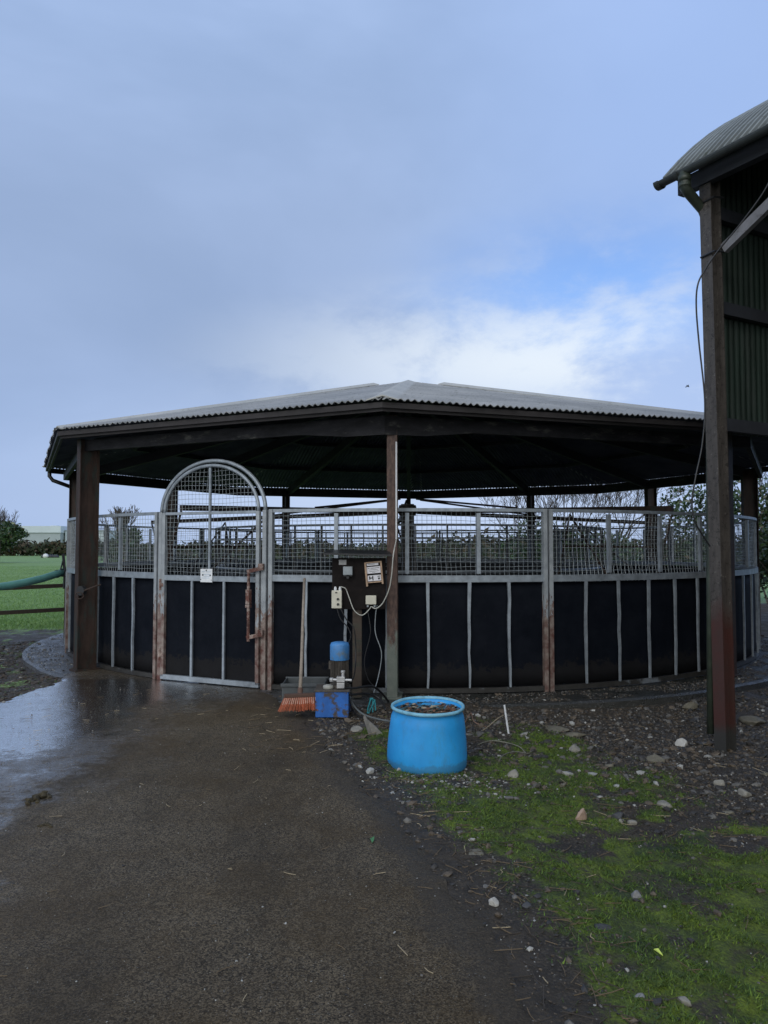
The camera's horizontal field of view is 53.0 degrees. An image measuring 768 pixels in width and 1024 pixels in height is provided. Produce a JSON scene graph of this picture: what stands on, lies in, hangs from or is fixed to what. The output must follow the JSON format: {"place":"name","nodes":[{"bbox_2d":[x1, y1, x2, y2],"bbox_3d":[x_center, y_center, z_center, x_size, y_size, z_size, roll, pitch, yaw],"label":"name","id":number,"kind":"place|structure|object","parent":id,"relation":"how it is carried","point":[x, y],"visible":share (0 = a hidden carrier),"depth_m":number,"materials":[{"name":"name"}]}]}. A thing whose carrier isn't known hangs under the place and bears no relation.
{"place":"outdoors","nodes":[
{"label":"outdoors","id":0,"kind":"place"},
{"bbox_2d":[0,641,61,701],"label":"gravel","id":1,"kind":"structure","parent":0,"point":[30,677],"depth_m":9.53,"materials":[{"name":"grey gravel"}]},
{"bbox_2d":[0,565,63,630],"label":"field grass","id":2,"kind":"structure","parent":0,"point":[28,616],"depth_m":20.38,"materials":[{"name":"green plant"}]},
{"bbox_2d":[0,549,767,1023],"bbox_3d":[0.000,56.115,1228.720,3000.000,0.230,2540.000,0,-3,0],"label":"ground","id":3,"kind":"structure","parent":0,"point":[712,1005],"depth_m":4.00,"materials":[{"name":"green plant"}]},
{"bbox_2d":[0,508,29,552],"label":"tree","id":4,"kind":"object","parent":3,"relation":"on","point":[10,530],"visible":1,"depth_m":74.49,"materials":[{"name":"green plant"}]},
{"bbox_2d":[0,584,64,636],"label":"rail fence","id":5,"kind":"object","parent":3,"relation":"on","point":[25,611],"depth_m":12.76,"materials":[{"name":"brown wood"}]},
{"bbox_2d":[16,526,66,543],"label":"warehouse","id":6,"kind":"structure","parent":3,"relation":"on","point":[38,534],"depth_m":299.82,"materials":[{"name":"white metal"}]},
{"bbox_2d":[41,554,58,557],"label":"field bundle","id":7,"kind":"object","parent":3,"relation":"on","point":[48,556],"visible":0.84,"depth_m":109.27,"materials":[{"name":"white plastic"}]},
{"bbox_2d":[0,537,111,555],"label":"hedge","id":8,"kind":"object","parent":3,"relation":"on","point":[27,548],"visible":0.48,"depth_m":126.63,"materials":[{"name":"green plant"}]},
{"bbox_2d":[64,530,115,543],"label":"warehouse","id":9,"kind":"structure","parent":3,"relation":"on","point":[112,535],"depth_m":302.94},
{"bbox_2d":[100,505,143,562],"bbox_3d":[-12.960,1.490,38.230,2.061,3.800,1.975,0,-3,0],"label":"ivy tree","id":10,"kind":"object","parent":3,"relation":"on","point":[131,535],"visible":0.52,"depth_m":38.06,"materials":[{"name":"green plant"}]},
{"bbox_2d":[0,668,536,1023],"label":"concrete yard","id":11,"kind":"structure","parent":3,"relation":"on","point":[95,932],"depth_m":3.55,"materials":[{"name":"grey concrete"}]},
{"bbox_2d":[25,790,51,804],"bbox_3d":[-2.105,1.743,4.694,0.127,0.052,0.222,0,-3,0],"label":"dung clump","id":12,"kind":"object","parent":11,"relation":"on","point":[37,797],"visible":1,"depth_m":4.69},
{"bbox_2d":[37,822,52,827],"bbox_3d":[-1.866,1.732,4.262,0.092,0.020,0.057,0,-3,10],"label":"dung clump","id":13,"kind":"object","parent":11,"relation":"on","point":[46,824],"visible":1,"depth_m":4.25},
{"bbox_2d":[0,688,530,1023],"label":"yard straw","id":14,"kind":"object","parent":11,"relation":"on","point":[222,847],"visible":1,"depth_m":3.68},
{"bbox_2d":[0,682,535,1023],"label":"yard grit","id":15,"kind":"object","parent":11,"relation":"on","point":[381,1002],"visible":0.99,"depth_m":3.65,"materials":[{"name":"grey gravel"}]},
{"bbox_2d":[278,578,317,711],"bbox_3d":[-0.777,1.241,7.442,0.355,1.167,1.041,0,-3,0],"label":"broom","id":16,"kind":"object","parent":11,"relation":"on","point":[300,700],"visible":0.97,"depth_m":7.01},
{"bbox_2d":[281,677,328,707],"bbox_3d":[-0.770,1.763,7.529,0.431,0.235,0.404,0,-3,0],"label":"storage box","id":17,"kind":"object","parent":11,"relation":"on","point":[289,685],"visible":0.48,"depth_m":7.35,"materials":[{"name":"grey plastic"}]},
{"bbox_2d":[98,537,505,567],"bbox_3d":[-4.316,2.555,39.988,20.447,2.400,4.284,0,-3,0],"label":"hedge","id":18,"kind":"object","parent":3,"relation":"on","point":[312,554],"visible":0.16,"depth_m":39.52,"materials":[{"name":"green plant"}]},
{"bbox_2d":[247,704,387,750],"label":"gravel","id":19,"kind":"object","parent":3,"relation":"on","point":[312,729],"depth_m":6.38,"materials":[{"name":"grey gravel"}]},
{"bbox_2d":[314,641,351,717],"bbox_3d":[-0.464,1.539,7.139,0.338,0.663,0.320,0,-3,0],"label":"hydraulic pump","id":20,"kind":"object","parent":3,"relation":"on","point":[332,699],"visible":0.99,"depth_m":7.01,"materials":[{"name":"blue paint"}]},
{"bbox_2d":[340,608,355,683],"bbox_3d":[-0.358,1.288,7.438,0.166,0.673,0.579,0,-3,0],"label":"power cable","id":21,"kind":"object","parent":20,"relation":"attached to","point":[355,643],"visible":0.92,"depth_m":7.70,"materials":[{"name":"black plastic"}]},
{"bbox_2d":[343,685,388,701],"bbox_3d":[-0.139,1.738,7.303,0.083,0.266,0.757,-2,-3,34],"label":"hydraulic hose","id":22,"kind":"object","parent":20,"relation":"attached to","point":[378,690],"visible":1,"depth_m":7.26,"materials":[{"name":"black plastic"}]},
{"bbox_2d":[349,692,386,710],"bbox_3d":[-0.209,1.744,7.169,0.463,0.201,0.243,1,-3,-21],"label":"hydraulic hose","id":23,"kind":"object","parent":20,"relation":"attached to","point":[370,694],"visible":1,"depth_m":7.23,"materials":[{"name":"black plastic"}]},
{"bbox_2d":[349,692,389,721],"bbox_3d":[-0.080,1.730,6.767,0.101,0.195,0.982,2,-3,-32],"label":"hydraulic hose","id":24,"kind":"object","parent":20,"relation":"attached to","point":[360,712],"visible":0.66,"depth_m":6.83,"materials":[{"name":"grey rubber"}]},
{"bbox_2d":[350,725,362,732],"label":"stone","id":25,"kind":"object","parent":3,"relation":"on","point":[357,728],"visible":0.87,"depth_m":6.48,"materials":[{"name":"grey stone"}]},
{"bbox_2d":[366,698,375,713],"bbox_3d":[-0.119,1.818,7.226,0.090,0.148,0.051,0,-3,0],"label":"twine knot","id":26,"kind":"object","parent":3,"relation":"on","point":[373,702],"visible":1,"depth_m":7.21,"materials":[{"name":"teal plastic"}]},
{"bbox_2d":[363,714,382,734],"bbox_3d":[-0.089,1.757,6.365,0.169,0.170,0.036,0,-3,-7],"label":"stone","id":27,"kind":"object","parent":3,"relation":"on","point":[371,727],"visible":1,"depth_m":6.36,"materials":[{"name":"grey stone"}]},
{"bbox_2d":[387,696,466,774],"bbox_3d":[0.312,1.618,5.596,0.580,0.466,0.585,0,-3,0],"label":"water drum","id":28,"kind":"object","parent":3,"relation":"on","point":[427,734],"visible":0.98,"depth_m":5.36,"materials":[{"name":"blue plastic"}]},
{"bbox_2d":[356,765,574,801],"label":"pale pebbles","id":29,"kind":"object","parent":3,"relation":"on","point":[425,786],"visible":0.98,"depth_m":5.11,"materials":[{"name":"grey stone"}]},
{"bbox_2d":[468,849,483,854],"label":"stone","id":30,"kind":"object","parent":3,"relation":"on","point":[476,853],"visible":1,"depth_m":3.92,"materials":[{"name":"grey stone"}]},
{"bbox_2d":[482,715,503,730],"bbox_3d":[0.938,1.821,6.651,0.189,0.149,0.060,0,-3,0],"label":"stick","id":31,"kind":"object","parent":3,"relation":"on","point":[492,722],"visible":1,"depth_m":6.64,"materials":[{"name":"wood"}]},
{"bbox_2d":[488,897,498,906],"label":"stone","id":32,"kind":"object","parent":3,"relation":"on","point":[493,901],"visible":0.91,"depth_m":3.35,"materials":[{"name":"white stone"}]},
{"bbox_2d":[477,740,525,752],"bbox_3d":[0.964,1.895,6.233,0.390,0.052,0.158,-1,-3,18],"label":"loose twine","id":33,"kind":"object","parent":3,"relation":"on","point":[501,741],"visible":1,"depth_m":6.27,"materials":[{"name":"beige fabric"}]},
{"bbox_2d":[503,705,509,733],"bbox_3d":[1.057,1.790,6.644,0.056,0.246,0.016,-2,-3,32],"label":"white stick","id":34,"kind":"object","parent":3,"relation":"on","point":[506,719],"visible":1,"depth_m":6.64,"materials":[{"name":"plastic"}]},
{"bbox_2d":[507,769,518,777],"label":"stone","id":35,"kind":"object","parent":3,"relation":"on","point":[513,773],"visible":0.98,"depth_m":5.39,"materials":[{"name":"grey stone"}]},
{"bbox_2d":[499,751,528,760],"bbox_3d":[0.979,1.885,5.939,0.073,0.055,0.457,-2,-3,39],"label":"loose twine","id":36,"kind":"object","parent":3,"relation":"on","point":[512,752],"visible":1,"depth_m":6.01,"materials":[{"name":"fabric"}]},
{"bbox_2d":[477,486,571,550],"bbox_3d":[4.855,0.504,26.403,3.832,4.703,1.856,-2,-3,37],"label":"bare tree","id":37,"kind":"object","parent":3,"relation":"on","point":[524,498],"visible":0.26,"depth_m":26.49,"materials":[{"name":"brown plant"}]},
{"bbox_2d":[521,902,532,908],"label":"stone","id":38,"kind":"object","parent":3,"relation":"on","point":[526,905],"visible":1,"depth_m":3.31,"materials":[{"name":"stone"}]},
{"bbox_2d":[302,696,767,1023],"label":"straw litter","id":39,"kind":"object","parent":3,"relation":"on","point":[530,934],"visible":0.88,"depth_m":3.79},
{"bbox_2d":[543,725,569,731],"bbox_3d":[1.543,1.955,6.936,0.223,0.045,0.182,0,-3,-9],"label":"stone","id":40,"kind":"object","parent":3,"relation":"on","point":[557,728],"visible":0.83,"depth_m":6.90,"materials":[{"name":"grey stone"}]},
{"bbox_2d":[358,716,767,1023],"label":"moss","id":41,"kind":"object","parent":3,"relation":"on","point":[642,857],"visible":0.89,"depth_m":3.89,"materials":[{"name":"green plant"}]},
{"bbox_2d":[491,515,642,563],"bbox_3d":[5.769,1.386,24.527,4.913,2.868,2.447,0,-3,0],"label":"ivy hedge","id":42,"kind":"object","parent":3,"relation":"on","point":[538,555],"visible":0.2,"depth_m":24.08,"materials":[{"name":"green plant"}]},
{"bbox_2d":[568,744,580,751],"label":"stone","id":43,"kind":"object","parent":3,"relation":"on","point":[573,748],"visible":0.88,"depth_m":6.28,"materials":[{"name":"grey stone"}]},
{"bbox_2d":[566,732,586,736],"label":"stone","id":44,"kind":"object","parent":3,"relation":"on","point":[576,734],"visible":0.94,"depth_m":6.72,"materials":[{"name":"grey stone"}]},
{"bbox_2d":[420,527,741,563],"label":"hedge","id":45,"kind":"object","parent":3,"relation":"on","point":[452,544],"visible":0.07,"depth_m":59.32,"materials":[{"name":"green plant"}]},
{"bbox_2d":[575,808,586,819],"bbox_3d":[1.185,1.836,4.635,0.079,0.108,0.046,1,-3,-30],"label":"stone","id":46,"kind":"object","parent":3,"relation":"on","point":[581,814],"visible":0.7,"depth_m":4.62,"materials":[{"name":"beige stone"}]},
{"bbox_2d":[535,484,637,556],"bbox_3d":[6.713,0.084,26.294,4.369,5.548,3.933,0,-3,0],"label":"bare tree","id":47,"kind":"object","parent":3,"relation":"on","point":[574,499],"visible":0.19,"depth_m":26.43,"materials":[{"name":"brown plant"}]},
{"bbox_2d":[594,923,611,930],"bbox_3d":[0.918,1.742,3.219,0.078,0.028,0.051,0,-3,0],"label":"stone","id":48,"kind":"object","parent":3,"relation":"on","point":[605,926],"visible":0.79,"depth_m":3.22,"materials":[{"name":"stone"}]},
{"bbox_2d":[611,812,623,819],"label":"stone","id":49,"kind":"object","parent":3,"relation":"on","point":[618,815],"visible":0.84,"depth_m":4.68,"materials":[{"name":"stone"}]},
{"bbox_2d":[627,820,636,824],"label":"stone","id":50,"kind":"object","parent":3,"relation":"on","point":[632,822],"visible":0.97,"depth_m":4.61,"materials":[{"name":"grey stone"}]},
{"bbox_2d":[571,474,697,553],"bbox_3d":[8.808,0.338,26.698,4.427,5.091,3.870,-1,-3,24],"label":"bare tree","id":51,"kind":"object","parent":3,"relation":"on","point":[620,499],"visible":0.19,"depth_m":26.69,"materials":[{"name":"brown plant"}]},
{"bbox_2d":[631,890,641,897],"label":"stone","id":52,"kind":"object","parent":3,"relation":"on","point":[635,894],"visible":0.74,"depth_m":3.58,"materials":[{"name":"grey stone"}]},
{"bbox_2d":[635,993,644,997],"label":"stone","id":53,"kind":"object","parent":3,"relation":"on","point":[641,994],"visible":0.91,"depth_m":2.69,"materials":[{"name":"grey stone"}]},
{"bbox_2d":[646,754,664,761],"bbox_3d":[2.145,1.964,6.084,0.141,0.087,0.117,-2,-3,41],"label":"stone","id":54,"kind":"object","parent":3,"relation":"on","point":[654,758],"visible":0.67,"depth_m":6.07,"materials":[{"name":"grey stone"}]},
{"bbox_2d":[657,800,672,807],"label":"stone","id":55,"kind":"object","parent":3,"relation":"on","point":[664,803],"visible":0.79,"depth_m":4.93,"materials":[{"name":"grey stone"}]},
{"bbox_2d":[675,738,687,746],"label":"stone","id":56,"kind":"object","parent":3,"relation":"on","point":[681,742],"visible":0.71,"depth_m":6.61,"materials":[{"name":"white stone"}]},
{"bbox_2d":[676,996,691,1006],"bbox_3d":[1.055,1.726,2.708,0.051,0.037,0.029,-1,-3,21],"label":"stone","id":57,"kind":"object","parent":3,"relation":"on","point":[684,1000],"visible":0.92,"depth_m":2.70,"materials":[{"name":"beige stone"}]},
{"bbox_2d":[612,481,767,583],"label":"evergreen shrub","id":58,"kind":"object","parent":3,"relation":"on","point":[685,505],"visible":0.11,"depth_m":22.59,"materials":[{"name":"green plant"}]},
{"bbox_2d":[682,702,698,709],"bbox_3d":[3.126,1.980,7.876,0.194,0.082,0.098,1,-3,-15],"label":"stone","id":59,"kind":"object","parent":3,"relation":"on","point":[692,705],"visible":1,"depth_m":7.85,"materials":[{"name":"beige stone"}]},
{"bbox_2d":[653,100,767,751],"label":"hay barn","id":60,"kind":"structure","parent":3,"relation":"on","point":[722,169],"depth_m":6.62,"materials":[{"name":"brown paint"}]},
{"bbox_2d":[691,183,767,546],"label":"slack cable","id":61,"kind":"object","parent":60,"relation":"hanging from","point":[712,258],"visible":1,"depth_m":6.27,"materials":[{"name":"black plastic"}]},
{"bbox_2d":[667,466,767,530],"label":"bare tree","id":62,"kind":"object","parent":3,"relation":"on","point":[760,480],"visible":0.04,"depth_m":23.74,"materials":[{"name":"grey plant"}]},
{"bbox_2d":[713,780,724,785],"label":"stone","id":63,"kind":"object","parent":3,"relation":"on","point":[719,782],"visible":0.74,"depth_m":5.46,"materials":[{"name":"grey stone"}]},
{"bbox_2d":[738,788,751,796],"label":"stone","id":64,"kind":"object","parent":3,"relation":"on","point":[742,792],"visible":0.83,"depth_m":5.26,"materials":[{"name":"grey stone"}]},
{"bbox_2d":[734,475,767,604],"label":"evergreen shrub","id":65,"kind":"object","parent":3,"relation":"on","point":[761,515],"visible":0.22,"depth_m":21.80,"materials":[{"name":"green plant"}]},
{"bbox_2d":[738,716,765,724],"bbox_3d":[3.544,2.025,7.444,0.237,0.101,0.188,-2,-4,44],"label":"stone","id":66,"kind":"object","parent":3,"relation":"on","point":[752,720],"visible":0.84,"depth_m":7.40,"materials":[{"name":"grey stone"}]},
{"bbox_2d":[738,510,767,598],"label":"evergreen shrub","id":67,"kind":"object","parent":3,"relation":"on","point":[763,554],"visible":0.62,"depth_m":16.39,"materials":[{"name":"green plant"}]},
{"bbox_2d":[0,0,767,546],"label":"sky","id":68,"kind":"structure","parent":0,"point":[203,202],"materials":[{"name":"blue"}]},
{"bbox_2d":[22,633,767,708],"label":"concrete slab","id":69,"kind":"structure","parent":0,"point":[645,697],"depth_m":8.16,"materials":[{"name":"grey concrete"}]},
{"bbox_2d":[28,637,72,674],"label":"slab chips","id":70,"kind":"object","parent":69,"relation":"on","point":[29,657],"visible":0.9,"depth_m":10.79,"materials":[{"name":"grey stone"}]},
{"bbox_2d":[64,521,107,644],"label":"wall panel","id":71,"kind":"structure","parent":69,"relation":"on","point":[105,548],"depth_m":14.07,"materials":[{"name":"metal"}]},
{"bbox_2d":[0,554,65,589],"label":"teal pipe","id":72,"kind":"object","parent":71,"relation":"attached to","point":[61,572],"visible":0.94,"depth_m":11.44,"materials":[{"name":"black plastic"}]},
{"bbox_2d":[65,512,158,678],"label":"wall panel","id":73,"kind":"structure","parent":69,"relation":"on","point":[127,611],"depth_m":9.46,"materials":[{"name":"metal"}]},
{"bbox_2d":[107,525,201,578],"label":"wall panel","id":74,"kind":"structure","parent":69,"relation":"on","point":[143,564],"depth_m":15.76,"materials":[{"name":"metal"}]},
{"bbox_2d":[157,459,268,689],"bbox_3d":[-1.953,0.671,8.707,1.504,2.551,0.055,-1,-3,25],"label":"arched gateway","id":75,"kind":"object","parent":69,"relation":"on","point":[264,627],"visible":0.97,"depth_m":8.41,"materials":[{"name":"grey metal"}]},
{"bbox_2d":[158,464,263,687],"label":"arched gate","id":76,"kind":"structure","parent":75,"relation":"attached to","point":[212,632],"depth_m":8.67,"materials":[{"name":"grey metal"}]},
{"bbox_2d":[200,569,212,581],"bbox_3d":[-1.998,0.714,8.657,0.165,0.150,0.007,-1,-3,25],"label":"notice sign","id":77,"kind":"object","parent":76,"relation":"attached to","point":[205,575],"visible":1,"depth_m":8.66,"materials":[{"name":"white plastic"}]},
{"bbox_2d":[202,528,316,575],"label":"wall panel","id":78,"kind":"structure","parent":69,"relation":"on","point":[254,560],"depth_m":18.04,"materials":[{"name":"metal"}]},
{"bbox_2d":[323,550,391,697],"bbox_3d":[-0.264,1.128,7.768,0.680,1.496,0.260,0,-3,0],"label":"control board","id":79,"kind":"object","parent":69,"relation":"on","point":[348,574],"visible":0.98,"depth_m":7.78,"materials":[{"name":"black wood"}]},
{"bbox_2d":[337,608,350,642],"bbox_3d":[-0.400,1.109,7.488,0.152,0.308,0.460,0,-3,0],"label":"power cable","id":80,"kind":"object","parent":79,"relation":"attached to","point":[345,625],"visible":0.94,"depth_m":7.71,"materials":[{"name":"black plastic"}]},
{"bbox_2d":[341,586,371,615],"bbox_3d":[-0.281,0.891,7.707,0.314,0.293,0.034,0,-3,0],"label":"power cable","id":81,"kind":"object","parent":79,"relation":"attached to","point":[351,603],"visible":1,"depth_m":7.71,"materials":[{"name":"white plastic"}]},
{"bbox_2d":[364,609,373,685],"bbox_3d":[-0.125,1.376,7.756,0.153,0.822,0.030,0,-3,0],"label":"power cable","id":82,"kind":"object","parent":79,"relation":"hanging from","point":[366,649],"visible":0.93,"depth_m":7.74,"materials":[{"name":"black plastic"}]},
{"bbox_2d":[364,561,383,585],"bbox_3d":[-0.102,0.621,7.760,0.195,0.258,0.030,0,-3,0],"label":"notice poster","id":83,"kind":"object","parent":79,"relation":"attached to","point":[373,572],"visible":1,"depth_m":7.76,"materials":[{"name":"white paper"}]},
{"bbox_2d":[373,605,381,692],"bbox_3d":[-0.090,1.356,7.664,0.070,0.845,0.230,-1,-3,21],"label":"power cable","id":84,"kind":"object","parent":79,"relation":"hanging from","point":[380,649],"visible":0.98,"depth_m":7.75,"materials":[{"name":"grey plastic"}]},
{"bbox_2d":[317,530,437,560],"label":"wall panel","id":85,"kind":"structure","parent":69,"relation":"on","point":[399,559],"depth_m":19.24,"materials":[{"name":"metal"}]},
{"bbox_2d":[27,634,767,703],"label":"slab grit","id":86,"kind":"object","parent":69,"relation":"on","point":[483,701],"visible":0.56,"depth_m":8.30,"materials":[{"name":"grey gravel"}]},
{"bbox_2d":[42,380,767,699],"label":"round shelter","id":87,"kind":"object","parent":69,"relation":"on","point":[390,440],"visible":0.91,"depth_m":13.28,"materials":[{"name":"metal"}]},
{"bbox_2d":[75,584,100,598],"bbox_3d":[-3.675,0.985,9.533,0.294,0.185,0.149,0,-3,0],"label":"tie ring","id":88,"kind":"object","parent":87,"relation":"attached to","point":[81,590],"visible":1,"depth_m":9.54,"materials":[{"name":"grey metal"}]},
{"bbox_2d":[372,539,396,608],"bbox_3d":[0.031,0.622,7.761,0.245,0.704,0.225,-1,-3,27],"label":"power cable","id":89,"kind":"object","parent":87,"relation":"attached to","point":[391,576],"visible":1,"depth_m":7.66,"materials":[{"name":"white plastic"}]},
{"bbox_2d":[267,508,548,692],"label":"wall panel","id":90,"kind":"structure","parent":69,"relation":"on","point":[481,637],"depth_m":8.18,"materials":[{"name":"metal"}]},
{"bbox_2d":[215,524,603,582],"bbox_3d":[0.420,1.231,13.709,6.750,1.855,6.750,0,-3,0],"label":"ring fence","id":91,"kind":"object","parent":69,"relation":"on","point":[494,568],"visible":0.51,"depth_m":11.95,"materials":[{"name":"metal"}]},
{"bbox_2d":[151,498,673,569],"bbox_3d":[0.365,0.981,14.156,9.905,2.395,9.528,0,-3,0],"label":"walker hub","id":92,"kind":"object","parent":69,"relation":"on","point":[402,514],"visible":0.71,"depth_m":13.65,"materials":[{"name":"metal"}]},
{"bbox_2d":[151,522,231,575],"bbox_3d":[-3.721,0.975,15.184,1.626,1.523,0.652,-1,-3,19],"label":"separator frame","id":93,"kind":"object","parent":92,"relation":"hanging from","point":[199,553],"visible":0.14,"depth_m":15.15,"materials":[{"name":"grey metal"}]},
{"bbox_2d":[167,511,261,575],"bbox_3d":[-2.251,0.756,10.239,0.652,1.523,1.625,-2,-3,37],"label":"separator frame","id":94,"kind":"object","parent":92,"relation":"hanging from","point":[222,547],"visible":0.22,"depth_m":10.15,"materials":[{"name":"grey metal"}]},
{"bbox_2d":[556,511,672,581],"bbox_3d":[2.911,0.750,10.109,0.652,1.523,1.625,2,-3,-35],"label":"separator frame","id":95,"kind":"object","parent":92,"relation":"hanging from","point":[602,547],"visible":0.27,"depth_m":10.26,"materials":[{"name":"grey metal"}]},
{"bbox_2d":[579,523,662,579],"bbox_3d":[4.630,0.966,14.973,1.626,1.523,0.652,1,-3,-17],"label":"separator frame","id":96,"kind":"object","parent":92,"relation":"hanging from","point":[619,558],"visible":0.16,"depth_m":15.00,"materials":[{"name":"grey metal"}]},
{"bbox_2d":[99,656,748,687],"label":"walking track","id":97,"kind":"structure","parent":69,"relation":"on","point":[492,686],"depth_m":8.56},
{"bbox_2d":[439,529,558,562],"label":"wall panel","id":98,"kind":"structure","parent":69,"relation":"on","point":[511,559],"depth_m":18.74,"materials":[{"name":"metal"}]},
{"bbox_2d":[559,526,670,580],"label":"wall panel","id":99,"kind":"structure","parent":69,"relation":"on","point":[667,568],"depth_m":16.49,"materials":[{"name":"metal"}]},
{"bbox_2d":[547,509,706,691],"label":"wall panel","id":100,"kind":"structure","parent":69,"relation":"on","point":[606,627],"depth_m":8.61,"materials":[{"name":"metal"}]},
{"bbox_2d":[670,522,745,579],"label":"wall panel","id":101,"kind":"structure","parent":69,"relation":"on","point":[676,569],"depth_m":14.82,"materials":[{"name":"metal"}]},
{"bbox_2d":[734,515,760,666],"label":"wall panel","id":102,"kind":"structure","parent":69,"relation":"on","point":[747,595],"depth_m":10.37,"materials":[{"name":"metal"}]},
{"bbox_2d":[314,688,767,1023],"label":"gravel","id":103,"kind":"structure","parent":0,"point":[645,780],"depth_m":5.95,"materials":[{"name":"grey gravel"}]}
]}

